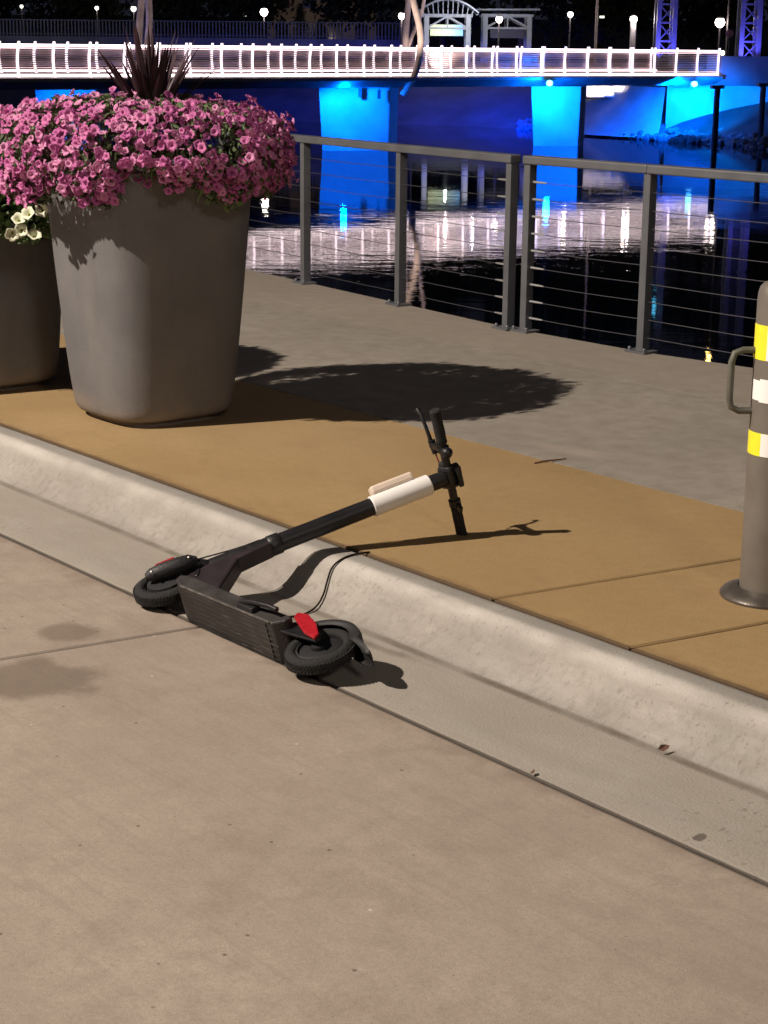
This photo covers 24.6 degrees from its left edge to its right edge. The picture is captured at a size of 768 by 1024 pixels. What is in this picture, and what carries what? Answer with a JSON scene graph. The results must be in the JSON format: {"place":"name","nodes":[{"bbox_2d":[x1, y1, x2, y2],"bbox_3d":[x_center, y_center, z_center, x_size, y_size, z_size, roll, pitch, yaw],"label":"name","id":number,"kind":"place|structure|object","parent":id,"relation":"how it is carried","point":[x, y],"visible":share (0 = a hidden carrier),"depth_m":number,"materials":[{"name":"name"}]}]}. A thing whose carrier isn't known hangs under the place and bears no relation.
{"place":"outdoors","nodes":[
{"label":"outdoors","id":0,"kind":"place"},
{"bbox_2d":[8,213,752,511],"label":"promenade","id":1,"kind":"structure","parent":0,"point":[670,424],"depth_m":9.07,"materials":[{"name":"concrete"}]},
{"bbox_2d":[13,108,520,330],"bbox_3d":[-2.281,-2.873,15.253,0.135,1.054,11.365,-9,18,-32],"label":"railing","id":2,"kind":"object","parent":1,"relation":"on","point":[512,162],"visible":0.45,"depth_m":11.60,"materials":[{"name":"grey metal"}]},
{"bbox_2d":[510,155,767,356],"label":"railing","id":3,"kind":"object","parent":1,"relation":"on","point":[651,172],"visible":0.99,"depth_m":9.99,"materials":[{"name":"grey metal"}]},
{"bbox_2d":[1,507,762,884],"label":"ground","id":4,"kind":"structure","parent":0,"point":[423,729],"depth_m":4.84,"materials":[{"name":"grey concrete"}]},
{"bbox_2d":[0,426,767,886],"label":"kerb","id":5,"kind":"structure","parent":4,"relation":"on","point":[590,720],"depth_m":5.16,"materials":[{"name":"concrete"}]},
{"bbox_2d":[658,744,669,750],"bbox_3d":[0.743,0.625,4.671,0.034,0.014,0.013,-6,16,-22],"label":"dead leaf","id":6,"kind":"object","parent":5,"relation":"on","point":[663,747],"visible":1,"depth_m":4.67,"materials":[{"name":"brown plant"}]},
{"bbox_2d":[0,536,767,1023],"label":"road","id":7,"kind":"structure","parent":0,"point":[200,824],"depth_m":4.00,"materials":[{"name":"concrete"}]},
{"bbox_2d":[0,334,767,699],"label":"mustard paving","id":8,"kind":"structure","parent":0,"point":[640,570],"depth_m":6.56,"materials":[{"name":"concrete"}]},
{"bbox_2d":[0,215,60,390],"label":"planter","id":9,"kind":"object","parent":8,"relation":"on","point":[30,316],"visible":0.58,"depth_m":8.67,"materials":[{"name":"concrete"}]},
{"bbox_2d":[0,126,51,244],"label":"white flower plant","id":10,"kind":"object","parent":9,"relation":"in","point":[21,217],"visible":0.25,"depth_m":8.31,"materials":[{"name":"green plant"}]},
{"bbox_2d":[46,158,250,426],"bbox_3d":[-1.075,-1.018,8.113,0.838,1.150,0.838,-11,19,-38],"label":"planter","id":11,"kind":"object","parent":8,"relation":"on","point":[150,283],"visible":0.78,"depth_m":7.83,"materials":[{"name":"concrete"}]},
{"bbox_2d":[0,86,298,212],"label":"petunia plant","id":12,"kind":"object","parent":11,"relation":"in","point":[263,168],"visible":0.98,"depth_m":7.49,"materials":[{"name":"pink plant"}]},
{"bbox_2d":[98,23,219,130],"bbox_3d":[-1.012,-1.944,7.849,0.554,0.503,0.536,-4,15,-15],"label":"spiky plant","id":13,"kind":"object","parent":11,"relation":"in","point":[151,79],"visible":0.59,"depth_m":7.78,"materials":[{"name":"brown plant"}]},
{"bbox_2d":[133,408,467,675],"bbox_3d":[-0.067,0.128,5.748,1.199,0.494,1.160,-29,28,-31],"label":"kick scooter","id":14,"kind":"object","parent":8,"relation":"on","point":[305,643],"visible":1,"depth_m":5.76,"materials":[{"name":"metal"}]},
{"bbox_2d":[534,458,566,463],"bbox_3d":[0.698,-0.217,7.382,0.171,0.008,0.012,-8,17,-30],"label":"twig","id":15,"kind":"object","parent":8,"relation":"on","point":[549,460],"visible":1,"depth_m":7.38,"materials":[{"name":"brown wood"}]},
{"bbox_2d":[719,281,767,609],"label":"bollard","id":16,"kind":"object","parent":8,"relation":"on","point":[750,590],"visible":1,"depth_m":5.45,"materials":[{"name":"paint"}]},
{"bbox_2d":[0,15,767,137],"bbox_3d":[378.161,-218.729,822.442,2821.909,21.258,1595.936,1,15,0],"label":"bank","id":17,"kind":"structure","parent":0,"point":[504,107],"depth_m":122.19,"materials":[{"name":"soil"}]},
{"bbox_2d":[20,4,23,35],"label":"street lamp","id":18,"kind":"object","parent":17,"relation":"on","point":[21,6],"visible":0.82,"depth_m":154.07,"materials":[{"name":"white"}]},
{"bbox_2d":[0,0,53,35],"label":"tree","id":19,"kind":"object","parent":17,"relation":"on","point":[7,4],"visible":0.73,"depth_m":180.95,"materials":[{"name":"green plant"}]},
{"bbox_2d":[16,0,135,36],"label":"tree","id":20,"kind":"object","parent":17,"relation":"on","point":[70,10],"visible":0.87,"depth_m":169.37,"materials":[{"name":"green plant"}]},
{"bbox_2d":[95,5,98,36],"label":"street lamp","id":21,"kind":"object","parent":17,"relation":"on","point":[96,7],"visible":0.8,"depth_m":149.22,"materials":[{"name":"white"}]},
{"bbox_2d":[131,5,135,29],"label":"street lamp","id":22,"kind":"object","parent":17,"relation":"on","point":[133,8],"visible":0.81,"depth_m":144.19,"materials":[{"name":"white"}]},
{"bbox_2d":[121,0,219,37],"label":"tree","id":23,"kind":"object","parent":17,"relation":"on","point":[170,13],"visible":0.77,"depth_m":176.21,"materials":[{"name":"green plant"}]},
{"bbox_2d":[0,19,409,60],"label":"railing","id":24,"kind":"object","parent":17,"relation":"on","point":[202,41],"depth_m":143.38,"materials":[{"name":"white metal"}]},
{"bbox_2d":[179,0,294,37],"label":"tree","id":25,"kind":"object","parent":17,"relation":"on","point":[236,9],"visible":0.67,"depth_m":180.16,"materials":[{"name":"green plant"}]},
{"bbox_2d":[245,11,263,37],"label":"conifer","id":26,"kind":"object","parent":17,"relation":"on","point":[254,16],"visible":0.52,"depth_m":165.46,"materials":[{"name":"green plant"}]},
{"bbox_2d":[260,7,267,30],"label":"street lamp","id":27,"kind":"object","parent":17,"relation":"on","point":[263,12],"visible":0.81,"depth_m":158.57,"materials":[{"name":"white"}]},
{"bbox_2d":[273,20,290,38],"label":"conifer","id":28,"kind":"object","parent":17,"relation":"on","point":[282,21],"visible":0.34,"depth_m":165.63,"materials":[{"name":"green plant"}]},
{"bbox_2d":[290,3,311,38],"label":"conifer","id":29,"kind":"object","parent":17,"relation":"on","point":[300,13],"visible":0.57,"depth_m":165.39,"materials":[{"name":"green plant"}]},
{"bbox_2d":[311,19,328,38],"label":"conifer","id":30,"kind":"object","parent":17,"relation":"on","point":[319,20],"visible":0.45,"depth_m":165.57,"materials":[{"name":"green plant"}]},
{"bbox_2d":[268,0,376,39],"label":"apartment block","id":31,"kind":"structure","parent":17,"relation":"on","point":[309,16],"depth_m":197.51,"materials":[{"name":"black"}]},
{"bbox_2d":[276,0,288,7],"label":"window","id":32,"kind":"structure","parent":31,"relation":"in","point":[286,2],"depth_m":196.94,"materials":[{"name":"black"}]},
{"bbox_2d":[302,0,315,7],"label":"window","id":33,"kind":"structure","parent":31,"relation":"in","point":[303,3],"depth_m":196.99,"materials":[{"name":"black"}]},
{"bbox_2d":[303,24,315,38],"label":"window","id":34,"kind":"structure","parent":31,"relation":"in","point":[314,28],"depth_m":197.71,"materials":[{"name":"black"}]},
{"bbox_2d":[331,24,341,38],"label":"window","id":35,"kind":"structure","parent":31,"relation":"in","point":[334,24],"depth_m":197.71,"materials":[{"name":"black"}]},
{"bbox_2d":[355,25,367,38],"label":"window","id":36,"kind":"structure","parent":31,"relation":"in","point":[366,26],"depth_m":197.76,"materials":[{"name":"black"}]},
{"bbox_2d":[303,0,457,40],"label":"tree","id":37,"kind":"object","parent":17,"relation":"on","point":[333,12],"visible":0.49,"depth_m":174.47,"materials":[{"name":"green plant"}]},
{"bbox_2d":[0,0,767,153],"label":"footbridge","id":38,"kind":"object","parent":17,"relation":"on","point":[363,106],"visible":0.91,"depth_m":85.91,"materials":[{"name":"white metal"}]},
{"bbox_2d":[398,11,403,60],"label":"street lamp","id":39,"kind":"object","parent":17,"relation":"on","point":[401,15],"visible":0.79,"depth_m":115.55,"materials":[{"name":"white"}]},
{"bbox_2d":[411,12,413,60],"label":"street lamp","id":40,"kind":"object","parent":17,"relation":"on","point":[412,29],"visible":0.46,"depth_m":130.09,"materials":[{"name":"brown"}]},
{"bbox_2d":[382,0,509,52],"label":"tree","id":41,"kind":"object","parent":17,"relation":"on","point":[475,19],"visible":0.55,"depth_m":164.68,"materials":[{"name":"green plant"}]},
{"bbox_2d":[419,0,478,60],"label":"shelter","id":42,"kind":"object","parent":17,"relation":"on","point":[446,30],"visible":0.87,"depth_m":127.22,"materials":[{"name":"white metal"}]},
{"bbox_2d":[496,14,502,62],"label":"street lamp","id":43,"kind":"object","parent":17,"relation":"on","point":[499,19],"visible":0.81,"depth_m":121.38,"materials":[{"name":"white"}]},
{"bbox_2d":[476,9,539,62],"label":"shelter","id":44,"kind":"object","parent":17,"relation":"on","point":[524,30],"visible":0.92,"depth_m":129.29,"materials":[{"name":"grey"}]},
{"bbox_2d":[478,0,553,55],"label":"tree","id":45,"kind":"object","parent":17,"relation":"on","point":[516,4],"visible":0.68,"depth_m":157.66,"materials":[{"name":"green plant"}]},
{"bbox_2d":[567,10,572,62],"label":"street lamp","id":46,"kind":"object","parent":17,"relation":"on","point":[570,13],"visible":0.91,"depth_m":123.34,"materials":[{"name":"white metal"}]},
{"bbox_2d":[593,0,603,62],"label":"flood pole","id":47,"kind":"object","parent":17,"relation":"on","point":[596,25],"visible":0.79,"depth_m":121.34,"materials":[{"name":"white metal"}]},
{"bbox_2d":[526,0,680,53],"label":"tree","id":48,"kind":"object","parent":17,"relation":"on","point":[555,12],"visible":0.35,"depth_m":166.00,"materials":[{"name":"green plant"}]},
{"bbox_2d":[629,14,636,64],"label":"street lamp","id":49,"kind":"object","parent":17,"relation":"on","point":[633,18],"visible":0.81,"depth_m":117.53,"materials":[{"name":"white"}]},
{"bbox_2d":[516,118,767,149],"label":"riprap","id":50,"kind":"object","parent":17,"relation":"on","point":[742,139],"visible":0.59,"depth_m":96.84,"materials":[{"name":"stone"}]},
{"bbox_2d":[563,0,727,55],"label":"tree","id":51,"kind":"object","parent":17,"relation":"on","point":[645,7],"visible":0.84,"depth_m":153.63,"materials":[{"name":"green plant"}]},
{"bbox_2d":[652,0,677,64],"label":"lattice tower","id":52,"kind":"structure","parent":17,"relation":"on","point":[672,29],"depth_m":113.81,"materials":[{"name":"metal"}]},
{"bbox_2d":[584,81,767,136],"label":"bridge abutment","id":53,"kind":"object","parent":17,"relation":"on","point":[627,110],"visible":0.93,"depth_m":100.09,"materials":[{"name":"concrete"}]},
{"bbox_2d":[586,86,624,97],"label":"retaining wall","id":54,"kind":"structure","parent":53,"relation":"on","point":[601,91],"depth_m":103.38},
{"bbox_2d":[706,56,767,85],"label":"approach wall","id":55,"kind":"structure","parent":53,"relation":"on","point":[743,70],"depth_m":97.69,"materials":[{"name":"concrete"}]},
{"bbox_2d":[663,0,767,54],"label":"tree","id":56,"kind":"object","parent":17,"relation":"on","point":[701,26],"visible":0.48,"depth_m":160.60,"materials":[{"name":"green plant"}]},
{"bbox_2d":[715,15,724,54],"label":"street lamp","id":57,"kind":"object","parent":17,"relation":"on","point":[719,22],"visible":0.83,"depth_m":119.24,"materials":[{"name":"white"}]},
{"bbox_2d":[725,0,729,55],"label":"pole","id":58,"kind":"object","parent":17,"relation":"on","point":[727,27],"depth_m":119.41,"materials":[{"name":"grey metal"}]},
{"bbox_2d":[726,30,733,55],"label":"road sign","id":59,"kind":"object","parent":17,"relation":"on","point":[729,33],"visible":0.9,"depth_m":115.74,"materials":[{"name":"metal"}]},
{"bbox_2d":[716,0,767,30],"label":"tree","id":60,"kind":"object","parent":17,"relation":"on","point":[734,4],"visible":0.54,"depth_m":154.78,"materials":[{"name":"green plant"}]},
{"bbox_2d":[735,0,763,55],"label":"lattice tower","id":61,"kind":"structure","parent":17,"relation":"on","point":[756,30],"depth_m":111.93,"materials":[{"name":"metal"}]},
{"bbox_2d":[0,0,767,20],"label":"sky","id":62,"kind":"structure","parent":0,"point":[135,2],"materials":[{"name":"black"}]},
{"bbox_2d":[110,120,767,367],"bbox_3d":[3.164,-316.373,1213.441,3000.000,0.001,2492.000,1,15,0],"label":"water","id":63,"kind":"structure","parent":0,"point":[520,142],"depth_m":48.40,"materials":[{"name":"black liquid"}]}
]}

